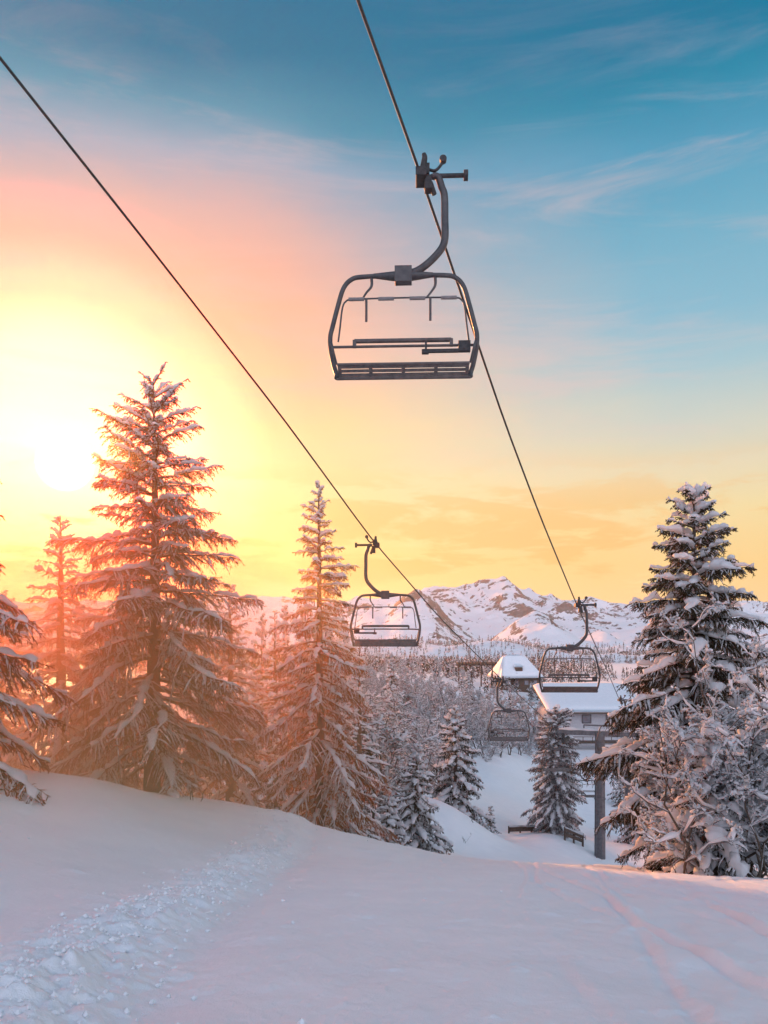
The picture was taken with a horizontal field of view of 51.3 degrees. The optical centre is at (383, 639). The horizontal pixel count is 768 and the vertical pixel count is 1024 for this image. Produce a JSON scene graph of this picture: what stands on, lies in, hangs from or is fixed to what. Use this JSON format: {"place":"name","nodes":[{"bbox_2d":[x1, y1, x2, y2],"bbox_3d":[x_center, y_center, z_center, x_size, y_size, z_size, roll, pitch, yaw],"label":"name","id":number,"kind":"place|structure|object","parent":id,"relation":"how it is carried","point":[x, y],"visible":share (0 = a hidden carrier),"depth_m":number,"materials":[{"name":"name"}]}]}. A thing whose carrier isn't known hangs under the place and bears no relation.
{"place":"outdoors","nodes":[
{"label":"outdoors","id":0,"kind":"place"},
{"bbox_2d":[0,662,767,1023],"bbox_3d":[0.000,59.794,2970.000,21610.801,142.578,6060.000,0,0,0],"label":"snow ground","id":1,"kind":"structure","parent":0,"point":[560,930],"depth_m":6.56,"materials":[{"name":"white snow"}]},
{"bbox_2d":[10,717,39,768],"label":"hillside spruce","id":2,"kind":"object","parent":1,"relation":"on","point":[19,724],"visible":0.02,"depth_m":44.92,"materials":[{"name":"brown"}]},
{"bbox_2d":[0,590,50,770],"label":"spruce","id":3,"kind":"object","parent":1,"relation":"on","point":[6,722],"visible":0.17,"depth_m":28.92,"materials":[{"name":"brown plant"}]},
{"bbox_2d":[0,479,79,805],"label":"edge spruce","id":4,"kind":"object","parent":1,"relation":"on","point":[11,667],"visible":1,"depth_m":13.89,"materials":[{"name":"green plant"}]},
{"bbox_2d":[0,515,140,789],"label":"spruce","id":5,"kind":"object","parent":1,"relation":"on","point":[61,665],"visible":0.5,"depth_m":24.81,"materials":[{"name":"green plant"}]},
{"bbox_2d":[37,611,166,789],"bbox_3d":[-11.235,3.400,31.008,5.532,9.064,5.106,0,0,0],"label":"spruce","id":6,"kind":"object","parent":1,"relation":"on","point":[96,703],"visible":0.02,"depth_m":31.01,"materials":[{"name":"brown plant"}]},
{"bbox_2d":[25,361,269,797],"bbox_3d":[-6.154,-1.076,21.964,6.724,12.845,7.976,0,0,-23],"label":"tall spruce","id":7,"kind":"object","parent":1,"relation":"on","point":[162,756],"visible":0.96,"depth_m":21.27,"materials":[{"name":"green plant"}]},
{"bbox_2d":[179,686,225,800],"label":"hillside spruce","id":8,"kind":"object","parent":1,"relation":"on","point":[201,775],"visible":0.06,"depth_m":39.58,"materials":[{"name":"brown"}]},
{"bbox_2d":[177,583,284,808],"bbox_3d":[-5.520,3.096,28.913,5.050,10.299,5.105,0,0,0],"label":"spruce","id":9,"kind":"object","parent":1,"relation":"on","point":[232,794],"visible":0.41,"depth_m":28.82,"materials":[{"name":"green plant"}]},
{"bbox_2d":[239,726,267,807],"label":"hillside spruce","id":10,"kind":"object","parent":1,"relation":"on","point":[251,755],"visible":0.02,"depth_m":41.82,"materials":[{"name":"brown"}]},
{"bbox_2d":[238,612,282,783],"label":"hillside spruce","id":11,"kind":"object","parent":1,"relation":"on","point":[261,633],"visible":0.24,"depth_m":49.81,"materials":[{"name":"brown"}]},
{"bbox_2d":[247,702,300,810],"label":"hillside spruce","id":12,"kind":"object","parent":1,"relation":"on","point":[274,718],"visible":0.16,"depth_m":37.87,"materials":[{"name":"brown"}]},
{"bbox_2d":[238,612,310,808],"bbox_3d":[-5.582,5.133,40.089,4.471,13.084,4.599,0,0,0],"label":"spruce","id":13,"kind":"object","parent":1,"relation":"on","point":[272,682],"visible":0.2,"depth_m":39.94,"materials":[{"name":"brown plant"}]},
{"bbox_2d":[253,604,312,807],"bbox_3d":[-5.738,5.231,48.036,4.888,14.791,4.561,0,0,33],"label":"hillside spruce","id":14,"kind":"object","parent":1,"relation":"on","point":[285,637],"visible":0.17,"depth_m":47.79,"materials":[{"name":"brown"}]},
{"bbox_2d":[287,601,315,755],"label":"hillside spruce","id":15,"kind":"object","parent":1,"relation":"on","point":[305,618],"visible":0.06,"depth_m":51.80,"materials":[{"name":"white"}]},
{"bbox_2d":[244,480,400,843],"bbox_3d":[-2.358,1.760,27.527,5.824,14.270,5.802,0,0,15],"label":"slim spruce","id":16,"kind":"object","parent":1,"relation":"on","point":[338,781],"visible":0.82,"depth_m":26.57,"materials":[{"name":"green plant"}]},
{"bbox_2d":[302,604,354,829],"bbox_3d":[-3.829,5.234,50.180,4.695,15.225,5.031,0,0,-8],"label":"hillside spruce","id":17,"kind":"object","parent":1,"relation":"on","point":[327,637],"visible":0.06,"depth_m":49.84,"materials":[{"name":"white"}]},
{"bbox_2d":[300,689,379,768],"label":"frosted tree","id":18,"kind":"object","parent":1,"relation":"on","point":[376,715],"visible":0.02,"depth_m":53.29,"materials":[{"name":"white plant"}]},
{"bbox_2d":[328,617,372,792],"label":"hillside spruce","id":19,"kind":"object","parent":1,"relation":"on","point":[344,641],"visible":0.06,"depth_m":52.90,"materials":[{"name":"white"}]},
{"bbox_2d":[325,675,383,834],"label":"hollow spruce","id":20,"kind":"object","parent":1,"relation":"on","point":[355,733],"visible":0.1,"depth_m":41.97,"materials":[{"name":"white plant"}]},
{"bbox_2d":[306,707,404,822],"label":"frosted tree","id":21,"kind":"object","parent":1,"relation":"on","point":[384,745],"visible":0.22,"depth_m":46.22,"materials":[{"name":"white plant"}]},
{"bbox_2d":[326,700,411,836],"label":"frosted tree","id":22,"kind":"object","parent":1,"relation":"on","point":[405,736],"visible":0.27,"depth_m":46.97,"materials":[{"name":"white plant"}]},
{"bbox_2d":[341,647,401,844],"bbox_3d":[-1.298,5.979,35.987,4.430,11.787,3.580,0,0,-7],"label":"spruce","id":23,"kind":"object","parent":1,"relation":"on","point":[359,736],"visible":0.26,"depth_m":35.92,"materials":[{"name":"green plant"}]},
{"bbox_2d":[367,651,376,674],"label":"frosted tree","id":24,"kind":"object","parent":1,"relation":"on","point":[372,663],"visible":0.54,"depth_m":202.25,"materials":[{"name":"white plant"}]},
{"bbox_2d":[363,669,385,694],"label":"frosted tree","id":25,"kind":"object","parent":1,"relation":"on","point":[373,675],"visible":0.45,"depth_m":148.17,"materials":[{"name":"white plant"}]},
{"bbox_2d":[343,683,409,818],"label":"frosted tree","id":26,"kind":"object","parent":1,"relation":"on","point":[393,759],"visible":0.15,"depth_m":52.59,"materials":[{"name":"white plant"}]},
{"bbox_2d":[371,682,383,696],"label":"frosted tree","id":27,"kind":"object","parent":1,"relation":"on","point":[376,688],"visible":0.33,"depth_m":132.87,"materials":[{"name":"white plant"}]},
{"bbox_2d":[0,804,762,1023],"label":"snow crumbs","id":28,"kind":"object","parent":1,"relation":"on","point":[64,964],"visible":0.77,"depth_m":5.16,"materials":[{"name":"white snow"}]},
{"bbox_2d":[363,685,411,776],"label":"frosted tree","id":29,"kind":"object","parent":1,"relation":"on","point":[400,722],"visible":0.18,"depth_m":60.20,"materials":[{"name":"white plant"}]},
{"bbox_2d":[10,634,767,713],"bbox_3d":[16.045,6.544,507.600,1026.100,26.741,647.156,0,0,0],"label":"distant wood","id":30,"kind":"object","parent":1,"relation":"on","point":[563,665],"visible":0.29,"depth_m":437.03,"materials":[{"name":"white"}]},
{"bbox_2d":[374,789,413,847],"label":"hollow spruce","id":31,"kind":"object","parent":1,"relation":"on","point":[389,818],"visible":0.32,"depth_m":39.92,"materials":[{"name":"white plant"}]},
{"bbox_2d":[372,709,415,764],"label":"frosted tree","id":32,"kind":"object","parent":1,"relation":"on","point":[410,714],"visible":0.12,"depth_m":75.58,"materials":[{"name":"white plant"}]},
{"bbox_2d":[383,652,407,722],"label":"wood spruce","id":33,"kind":"object","parent":1,"relation":"on","point":[390,678],"visible":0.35,"depth_m":117.77,"materials":[{"name":"white"}]},
{"bbox_2d":[378,664,416,710],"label":"frosted tree","id":34,"kind":"object","parent":1,"relation":"on","point":[396,678],"visible":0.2,"depth_m":117.71,"materials":[{"name":"white plant"}]},
{"bbox_2d":[372,690,439,807],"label":"frosted tree","id":35,"kind":"object","parent":1,"relation":"on","point":[391,703],"visible":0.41,"depth_m":54.41,"materials":[{"name":"white plant"}]},
{"bbox_2d":[393,707,422,755],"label":"frosted tree","id":36,"kind":"object","parent":1,"relation":"on","point":[408,748],"visible":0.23,"depth_m":81.63,"materials":[{"name":"white plant"}]},
{"bbox_2d":[400,684,420,718],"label":"frosted tree","id":37,"kind":"object","parent":1,"relation":"on","point":[412,691],"visible":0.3,"depth_m":117.70,"materials":[{"name":"white plant"}]},
{"bbox_2d":[370,742,453,854],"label":"hollow spruce","id":38,"kind":"object","parent":1,"relation":"on","point":[414,807],"visible":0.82,"depth_m":43.60,"materials":[{"name":"green plant"}]},
{"bbox_2d":[388,687,435,794],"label":"frosted tree","id":39,"kind":"object","parent":1,"relation":"on","point":[413,741],"visible":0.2,"depth_m":58.15,"materials":[{"name":"white plant"}]},
{"bbox_2d":[397,672,435,719],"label":"frosted tree","id":40,"kind":"object","parent":1,"relation":"on","point":[404,678],"visible":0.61,"depth_m":117.32,"materials":[{"name":"white plant"}]},
{"bbox_2d":[409,722,431,760],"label":"frosted tree","id":41,"kind":"object","parent":1,"relation":"on","point":[418,738],"visible":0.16,"depth_m":79.29,"materials":[{"name":"white plant"}]},
{"bbox_2d":[407,717,434,753],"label":"frosted tree","id":42,"kind":"object","parent":1,"relation":"on","point":[416,736],"visible":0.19,"depth_m":87.69,"materials":[{"name":"white plant"}]},
{"bbox_2d":[410,695,433,727],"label":"frosted tree","id":43,"kind":"object","parent":1,"relation":"on","point":[415,697],"visible":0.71,"depth_m":113.72,"materials":[{"name":"white plant"}]},
{"bbox_2d":[415,710,432,739],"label":"frosted tree","id":44,"kind":"object","parent":1,"relation":"on","point":[422,721],"visible":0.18,"depth_m":101.96,"materials":[{"name":"white plant"}]},
{"bbox_2d":[412,685,444,733],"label":"frosted tree","id":45,"kind":"object","parent":1,"relation":"on","point":[427,696],"visible":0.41,"depth_m":112.11,"materials":[{"name":"white plant"}]},
{"bbox_2d":[400,733,459,794],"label":"frosted tree","id":46,"kind":"object","parent":1,"relation":"on","point":[441,745],"visible":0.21,"depth_m":65.70,"materials":[{"name":"white plant"}]},
{"bbox_2d":[418,681,445,727],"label":"frosted tree","id":47,"kind":"object","parent":1,"relation":"on","point":[434,698],"visible":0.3,"depth_m":116.87,"materials":[{"name":"white plant"}]},
{"bbox_2d":[422,726,443,770],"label":"frosted tree","id":48,"kind":"object","parent":1,"relation":"on","point":[433,733],"visible":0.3,"depth_m":74.18,"materials":[{"name":"white plant"}]},
{"bbox_2d":[425,712,440,758],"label":"frosted tree","id":49,"kind":"object","parent":1,"relation":"on","point":[437,717],"visible":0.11,"depth_m":92.34,"materials":[{"name":"white plant"}]},
{"bbox_2d":[427,704,442,745],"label":"frosted tree","id":50,"kind":"object","parent":1,"relation":"on","point":[439,713],"visible":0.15,"depth_m":102.69,"materials":[{"name":"white plant"}]},
{"bbox_2d":[419,722,450,772],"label":"frosted tree","id":51,"kind":"object","parent":1,"relation":"on","point":[449,725],"visible":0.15,"depth_m":78.68,"materials":[{"name":"white plant"}]},
{"bbox_2d":[426,749,445,797],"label":"frosted tree","id":52,"kind":"object","parent":1,"relation":"on","point":[435,774],"visible":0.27,"depth_m":63.91,"materials":[{"name":"white plant"}]},
{"bbox_2d":[427,703,447,739],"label":"frosted tree","id":53,"kind":"object","parent":1,"relation":"on","point":[441,710],"visible":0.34,"depth_m":106.91,"materials":[{"name":"white plant"}]},
{"bbox_2d":[431,660,443,683],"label":"frosted tree","id":54,"kind":"object","parent":1,"relation":"on","point":[433,674],"visible":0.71,"depth_m":205.26,"materials":[{"name":"white plant"}]},
{"bbox_2d":[424,679,456,728],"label":"frosted tree","id":55,"kind":"object","parent":1,"relation":"on","point":[441,687],"visible":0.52,"depth_m":117.89,"materials":[{"name":"white plant"}]},
{"bbox_2d":[429,751,451,790],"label":"frosted tree","id":56,"kind":"object","parent":1,"relation":"on","point":[434,756],"visible":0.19,"depth_m":71.44,"materials":[{"name":"white plant"}]},
{"bbox_2d":[443,695,470,723],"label":"frosted tree","id":57,"kind":"object","parent":1,"relation":"on","point":[463,702],"visible":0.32,"depth_m":116.42,"materials":[{"name":"white plant"}]},
{"bbox_2d":[433,705,494,829],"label":"hollow spruce","id":58,"kind":"object","parent":1,"relation":"on","point":[464,787],"visible":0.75,"depth_m":61.55,"materials":[{"name":"green plant"}]},
{"bbox_2d":[458,701,481,734],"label":"frosted tree","id":59,"kind":"object","parent":1,"relation":"on","point":[472,720],"visible":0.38,"depth_m":118.93,"materials":[{"name":"white plant"}]},
{"bbox_2d":[463,670,476,708],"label":"wood spruce","id":60,"kind":"object","parent":1,"relation":"on","point":[468,683],"visible":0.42,"depth_m":169.83,"materials":[{"name":"grey plant"}]},
{"bbox_2d":[460,729,480,758],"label":"frosted tree","id":61,"kind":"object","parent":1,"relation":"on","point":[472,755],"visible":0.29,"depth_m":102.77,"materials":[{"name":"grey plant"}]},
{"bbox_2d":[461,705,489,749],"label":"frosted tree","id":62,"kind":"object","parent":1,"relation":"on","point":[469,729],"visible":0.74,"depth_m":109.82,"materials":[{"name":"grey plant"}]},
{"bbox_2d":[468,685,485,715],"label":"frosted tree","id":63,"kind":"object","parent":1,"relation":"on","point":[472,693],"visible":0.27,"depth_m":160.92,"materials":[{"name":"grey plant"}]},
{"bbox_2d":[474,697,494,745],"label":"frosted tree","id":64,"kind":"object","parent":1,"relation":"on","point":[490,727],"visible":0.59,"depth_m":119.61,"materials":[{"name":"grey plant"}]},
{"bbox_2d":[471,713,502,761],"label":"frosted tree","id":65,"kind":"object","parent":1,"relation":"on","point":[483,746],"visible":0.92,"depth_m":108.26,"materials":[{"name":"grey plant"}]},
{"bbox_2d":[485,806,500,834],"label":"sapling","id":66,"kind":"object","parent":1,"relation":"on","point":[491,827],"visible":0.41,"depth_m":61.95,"materials":[{"name":"white plant"}]},
{"bbox_2d":[488,693,506,747],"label":"wood spruce","id":67,"kind":"object","parent":1,"relation":"on","point":[496,714],"visible":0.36,"depth_m":124.77,"materials":[{"name":"white"}]},
{"bbox_2d":[483,716,512,757],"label":"frosted tree","id":68,"kind":"object","parent":1,"relation":"on","point":[499,745],"visible":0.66,"depth_m":111.23,"materials":[{"name":"grey plant"}]},
{"bbox_2d":[455,655,542,692],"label":"chalet","id":69,"kind":"object","parent":1,"relation":"on","point":[523,668],"visible":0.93,"depth_m":215.79,"materials":[{"name":"white wood"}]},
{"bbox_2d":[493,713,520,754],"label":"frosted tree","id":70,"kind":"object","parent":1,"relation":"on","point":[515,744],"visible":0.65,"depth_m":115.10,"materials":[{"name":"grey plant"}]},
{"bbox_2d":[503,676,515,694],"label":"frosted tree","id":71,"kind":"object","parent":1,"relation":"on","point":[510,689],"visible":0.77,"depth_m":206.00,"materials":[{"name":"grey plant"}]},
{"bbox_2d":[504,695,524,716],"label":"frosted tree","id":72,"kind":"object","parent":1,"relation":"on","point":[516,701],"visible":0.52,"depth_m":168.23,"materials":[{"name":"grey plant"}]},
{"bbox_2d":[511,711,531,757],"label":"frosted tree","id":73,"kind":"object","parent":1,"relation":"on","point":[522,742],"visible":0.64,"depth_m":125.33,"materials":[{"name":"grey plant"}]},
{"bbox_2d":[514,717,529,746],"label":"frosted tree","id":74,"kind":"object","parent":1,"relation":"on","point":[523,727],"visible":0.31,"depth_m":140.30,"materials":[{"name":"grey plant"}]},
{"bbox_2d":[508,825,543,832],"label":"timber barrier","id":75,"kind":"object","parent":1,"relation":"on","point":[515,828],"visible":0.8,"depth_m":65.96,"materials":[{"name":"brown wood"}]},
{"bbox_2d":[520,703,531,736],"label":"wood spruce","id":76,"kind":"object","parent":1,"relation":"on","point":[525,709],"visible":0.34,"depth_m":149.81,"materials":[{"name":"white"}]},
{"bbox_2d":[524,725,535,754],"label":"frosted tree","id":77,"kind":"object","parent":1,"relation":"on","point":[529,744],"visible":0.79,"depth_m":132.11,"materials":[{"name":"grey plant"}]},
{"bbox_2d":[533,719,538,749],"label":"frosted tree","id":78,"kind":"object","parent":1,"relation":"on","point":[536,745],"visible":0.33,"depth_m":141.75,"materials":[{"name":"grey plant"}]},
{"bbox_2d":[520,704,587,839],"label":"round spruce","id":79,"kind":"object","parent":1,"relation":"on","point":[551,810],"visible":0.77,"depth_m":65.21,"materials":[{"name":"green plant"}]},
{"bbox_2d":[564,827,583,846],"bbox_3d":[14.844,15.520,62.520,1.536,1.907,0.276,0,0,0],"label":"timber barrier","id":80,"kind":"object","parent":1,"relation":"on","point":[574,833],"visible":0.91,"depth_m":62.46,"materials":[{"name":"brown wood"}]},
{"bbox_2d":[533,682,638,746],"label":"lift station","id":81,"kind":"object","parent":1,"relation":"on","point":[597,707],"visible":0.59,"depth_m":152.07,"materials":[{"name":"paint"}]},
{"bbox_2d":[582,715,590,722],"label":"window","id":82,"kind":"structure","parent":81,"relation":"in","point":[585,718],"depth_m":150.97,"materials":[{"name":"grey glass"}]},
{"bbox_2d":[557,724,640,859],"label":"lift tower","id":83,"kind":"structure","parent":1,"relation":"on","point":[599,837],"depth_m":61.07,"materials":[{"name":"metal"}]},
{"bbox_2d":[607,775,623,806],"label":"hillside spruce","id":84,"kind":"object","parent":1,"relation":"on","point":[618,794],"visible":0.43,"depth_m":107.82,"materials":[{"name":"white"}]},
{"bbox_2d":[605,745,630,827],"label":"lift tower","id":85,"kind":"structure","parent":1,"relation":"on","point":[626,791],"depth_m":91.71,"materials":[{"name":"metal"}]},
{"bbox_2d":[0,56,616,761],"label":"haul rope","id":86,"kind":"object","parent":85,"relation":"attached to","point":[212,326],"visible":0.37,"depth_m":14.79,"materials":[{"name":"metal"}]},
{"bbox_2d":[350,535,420,646],"bbox_3d":[0.040,-1.474,23.963,2.143,3.343,0.340,0,0,2],"label":"lift chair","id":87,"kind":"object","parent":86,"relation":"hanging from","point":[385,642],"visible":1,"depth_m":23.93,"materials":[{"name":"paint"}]},
{"bbox_2d":[488,676,529,740],"bbox_3d":[6.383,3.490,40.878,2.143,3.343,0.340,0,0,2],"label":"lift chair","id":88,"kind":"object","parent":86,"relation":"hanging from","point":[508,710],"visible":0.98,"depth_m":40.85,"materials":[{"name":"paint"}]},
{"bbox_2d":[541,724,571,771],"bbox_3d":[12.118,7.553,56.172,2.143,3.343,0.340,0,0,2],"label":"lift chair","id":89,"kind":"object","parent":86,"relation":"hanging from","point":[557,769],"visible":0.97,"depth_m":56.15,"materials":[{"name":"paint"}]},
{"bbox_2d":[577,768,594,796],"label":"lift chair","id":90,"kind":"object","parent":86,"relation":"hanging from","point":[588,784],"visible":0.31,"depth_m":73.56,"materials":[{"name":"paint"}]},
{"bbox_2d":[356,0,635,737],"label":"haul rope","id":91,"kind":"object","parent":85,"relation":"attached to","point":[403,127],"visible":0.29,"depth_m":12.58,"materials":[{"name":"metal"}]},
{"bbox_2d":[328,152,478,379],"bbox_3d":[0.272,-5.259,11.296,2.143,3.116,0.340,0,0,3],"label":"lift chair","id":92,"kind":"object","parent":91,"relation":"hanging from","point":[403,275],"visible":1,"depth_m":11.26,"materials":[{"name":"metal"}]},
{"bbox_2d":[539,596,600,692],"bbox_3d":[6.442,0.157,27.749,2.143,3.343,0.340,0,0,2],"label":"lift chair","id":93,"kind":"object","parent":91,"relation":"hanging from","point":[566,689],"visible":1,"depth_m":27.71,"materials":[{"name":"paint"}]},
{"bbox_2d":[596,695,632,750],"bbox_3d":[13.290,4.777,46.011,2.143,3.246,0.340,0,0,2],"label":"lift chair","id":94,"kind":"object","parent":91,"relation":"hanging from","point":[621,700],"visible":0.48,"depth_m":46.01,"materials":[{"name":"paint"}]},
{"bbox_2d":[607,738,647,844],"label":"hillside spruce","id":95,"kind":"object","parent":1,"relation":"on","point":[632,840],"visible":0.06,"depth_m":69.85,"materials":[{"name":"white plant"}]},
{"bbox_2d":[637,774,682,872],"bbox_3d":[6.717,4.002,17.903,2.060,2.846,1.883,0,0,-18],"label":"snowy shrub","id":96,"kind":"object","parent":1,"relation":"on","point":[656,810],"visible":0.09,"depth_m":18.02,"materials":[{"name":"white snow"}]},
{"bbox_2d":[568,481,767,876],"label":"snowy spruce","id":97,"kind":"object","parent":1,"relation":"on","point":[665,671],"visible":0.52,"depth_m":19.60,"materials":[{"name":"green plant"}]},
{"bbox_2d":[617,670,767,873],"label":"snowy shrub","id":98,"kind":"object","parent":1,"relation":"on","point":[688,739],"visible":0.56,"depth_m":15.79,"materials":[{"name":"white plant"}]},
{"bbox_2d":[618,636,767,877],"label":"snowy shrub","id":99,"kind":"object","parent":1,"relation":"on","point":[756,809],"visible":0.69,"depth_m":15.37,"materials":[{"name":"white snow"}]},
{"bbox_2d":[621,654,767,788],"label":"snowy shrub","id":100,"kind":"object","parent":1,"relation":"on","point":[738,699],"visible":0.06,"depth_m":18.38,"materials":[{"name":"white plant"}]},
{"bbox_2d":[640,716,767,877],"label":"young spruce","id":101,"kind":"object","parent":1,"relation":"on","point":[729,863],"visible":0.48,"depth_m":15.70,"materials":[{"name":"white plant"}]},
{"bbox_2d":[651,591,767,867],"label":"snowy shrub","id":102,"kind":"object","parent":1,"relation":"on","point":[722,703],"visible":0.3,"depth_m":17.41,"materials":[{"name":"white plant"}]},
{"bbox_2d":[735,740,767,876],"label":"snowy shrub","id":103,"kind":"object","parent":1,"relation":"on","point":[763,833],"visible":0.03,"depth_m":16.95,"materials":[{"name":"white plant"}]},
{"bbox_2d":[0,0,767,604],"label":"sky","id":104,"kind":"structure","parent":0,"point":[608,239],"materials":[{"name":"blue"}]},
{"bbox_2d":[4,576,767,663],"bbox_3d":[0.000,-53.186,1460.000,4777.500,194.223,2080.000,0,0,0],"label":"mountains","id":105,"kind":"structure","parent":0,"point":[502,607],"depth_m":1483.30,"materials":[{"name":"white snow"}]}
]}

